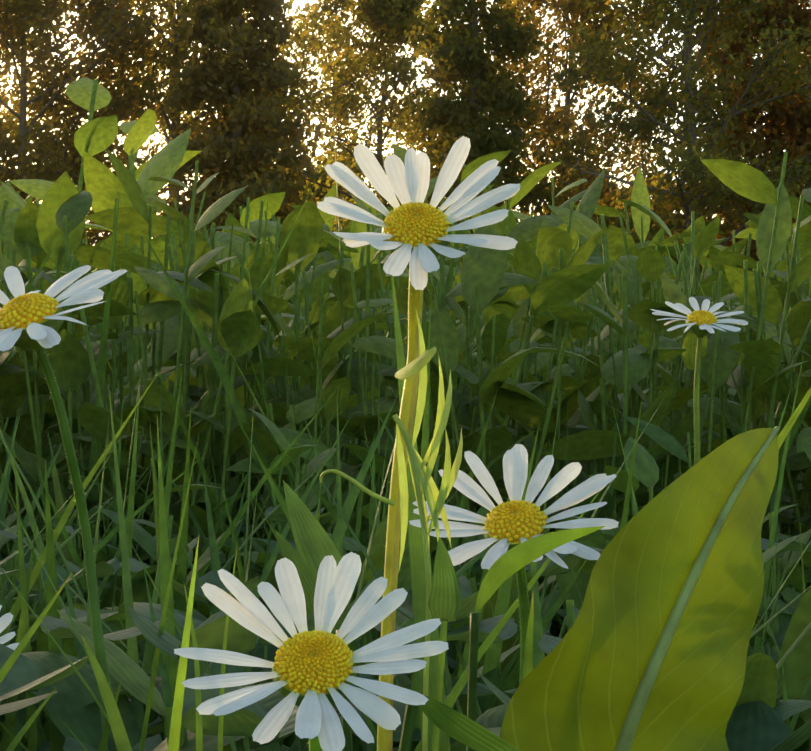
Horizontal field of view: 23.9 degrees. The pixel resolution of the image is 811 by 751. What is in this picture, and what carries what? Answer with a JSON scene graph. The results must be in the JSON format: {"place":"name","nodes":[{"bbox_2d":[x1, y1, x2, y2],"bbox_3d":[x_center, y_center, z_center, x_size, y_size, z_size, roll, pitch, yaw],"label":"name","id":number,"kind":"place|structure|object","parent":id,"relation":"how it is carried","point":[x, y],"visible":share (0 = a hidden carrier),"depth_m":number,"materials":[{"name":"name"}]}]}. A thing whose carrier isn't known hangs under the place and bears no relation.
{"place":"outdoors","nodes":[
{"label":"outdoors","id":0,"kind":"place"},
{"bbox_2d":[0,0,807,244],"label":"sky","id":1,"kind":"structure","parent":0,"point":[301,2],"materials":[{"name":"white"}]},
{"bbox_2d":[0,275,810,750],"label":"meadow grass","id":2,"kind":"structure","parent":0,"point":[490,649],"depth_m":0.82,"materials":[{"name":"green plant"}]},
{"bbox_3d":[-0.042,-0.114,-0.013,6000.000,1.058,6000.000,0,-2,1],"label":"meadow ground","id":3,"kind":"structure","parent":0,"visible":0},
{"bbox_2d":[0,605,18,700],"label":"daisy flower","id":4,"kind":"object","parent":3,"relation":"on","point":[6,620],"visible":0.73,"depth_m":0.55,"materials":[{"name":"white plant"}]},
{"bbox_2d":[0,14,105,220],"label":"broadleaf tree","id":5,"kind":"object","parent":3,"relation":"on","point":[11,135],"visible":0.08,"depth_m":75.39,"materials":[{"name":"green plant"}]},
{"bbox_2d":[0,265,126,700],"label":"daisy flower","id":6,"kind":"object","parent":3,"relation":"on","point":[33,320],"visible":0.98,"depth_m":0.46,"materials":[{"name":"white plant"}]},
{"bbox_2d":[0,0,190,244],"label":"broadleaf tree","id":7,"kind":"object","parent":3,"relation":"on","point":[28,13],"visible":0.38,"depth_m":67.20,"materials":[{"name":"green plant"}]},
{"bbox_2d":[0,0,410,268],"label":"broadleaf tree","id":8,"kind":"object","parent":3,"relation":"on","point":[175,47],"visible":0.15,"depth_m":70.94,"materials":[{"name":"green plant"}]},
{"bbox_2d":[142,0,334,254],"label":"conifer tree","id":9,"kind":"object","parent":3,"relation":"on","point":[252,154],"visible":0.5,"depth_m":63.81,"materials":[{"name":"green plant"}]},
{"bbox_2d":[0,290,604,750],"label":"grass plants","id":10,"kind":"object","parent":3,"relation":"on","point":[314,542],"depth_m":0.38,"materials":[{"name":"green plant"}]},
{"bbox_2d":[174,552,448,750],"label":"daisy flower","id":11,"kind":"object","parent":3,"relation":"on","point":[312,674],"visible":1,"depth_m":0.32,"materials":[{"name":"white plant"}]},
{"bbox_2d":[281,133,375,247],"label":"tree","id":12,"kind":"object","parent":3,"relation":"on","point":[317,174],"visible":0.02,"depth_m":104.98,"materials":[{"name":"green plant"}]},
{"bbox_2d":[201,0,488,231],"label":"broadleaf tree","id":13,"kind":"object","parent":3,"relation":"on","point":[389,23],"visible":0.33,"depth_m":77.46,"materials":[{"name":"green plant"}]},
{"bbox_2d":[0,77,810,666],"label":"meadow herbs","id":14,"kind":"object","parent":3,"relation":"on","point":[542,319],"visible":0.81,"depth_m":1.69,"materials":[{"name":"green plant"}]},
{"bbox_2d":[0,409,810,750],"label":"leafy plants","id":15,"kind":"object","parent":3,"relation":"on","point":[760,713],"visible":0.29,"depth_m":0.86,"materials":[{"name":"green plant"}]},
{"bbox_2d":[317,136,520,750],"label":"daisy flower","id":16,"kind":"object","parent":3,"relation":"on","point":[416,235],"visible":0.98,"depth_m":0.39,"materials":[{"name":"white plant"}]},
{"bbox_2d":[378,0,572,233],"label":"conifer tree","id":17,"kind":"object","parent":3,"relation":"on","point":[455,53],"visible":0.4,"depth_m":69.43,"materials":[{"name":"green plant"}]},
{"bbox_2d":[409,444,618,685],"bbox_3d":[0.027,0.226,0.490,0.052,0.416,0.085,0,-2,1],"label":"daisy flower","id":18,"kind":"object","parent":3,"relation":"on","point":[516,520],"visible":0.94,"depth_m":0.48,"materials":[{"name":"white plant"}]},
{"bbox_2d":[430,0,686,254],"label":"broadleaf tree","id":19,"kind":"object","parent":3,"relation":"on","point":[556,118],"visible":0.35,"depth_m":74.72,"materials":[{"name":"green plant"}]},
{"bbox_2d":[524,166,679,243],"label":"tree","id":20,"kind":"object","parent":3,"relation":"on","point":[626,196],"visible":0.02,"depth_m":114.45,"materials":[{"name":"green plant"}]},
{"bbox_2d":[500,426,778,750],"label":"leaf","id":21,"kind":"object","parent":3,"relation":"on","point":[648,652],"visible":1,"depth_m":0.39,"materials":[{"name":"green plant"}]},
{"bbox_2d":[517,0,810,280],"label":"broadleaf tree","id":22,"kind":"object","parent":3,"relation":"on","point":[692,169],"visible":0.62,"depth_m":65.16,"materials":[{"name":"green plant"}]},
{"bbox_2d":[650,297,747,464],"bbox_3d":[0.130,0.205,0.878,0.044,0.485,0.062,1,-2,-28],"label":"daisy flower","id":23,"kind":"object","parent":3,"relation":"on","point":[701,323],"visible":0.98,"depth_m":0.88,"materials":[{"name":"white plant"}]},
{"bbox_2d":[633,200,810,259],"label":"tree","id":24,"kind":"object","parent":3,"relation":"on","point":[704,218],"depth_m":112.82,"materials":[{"name":"green plant"}]},
{"bbox_2d":[654,0,810,273],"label":"conifer tree","id":25,"kind":"object","parent":3,"relation":"on","point":[786,123],"visible":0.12,"depth_m":68.60,"materials":[{"name":"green plant"}]},
{"bbox_2d":[675,2,810,204],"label":"broadleaf tree","id":26,"kind":"object","parent":3,"relation":"on","point":[785,99],"depth_m":76.20,"materials":[{"name":"green plant"}]}
]}

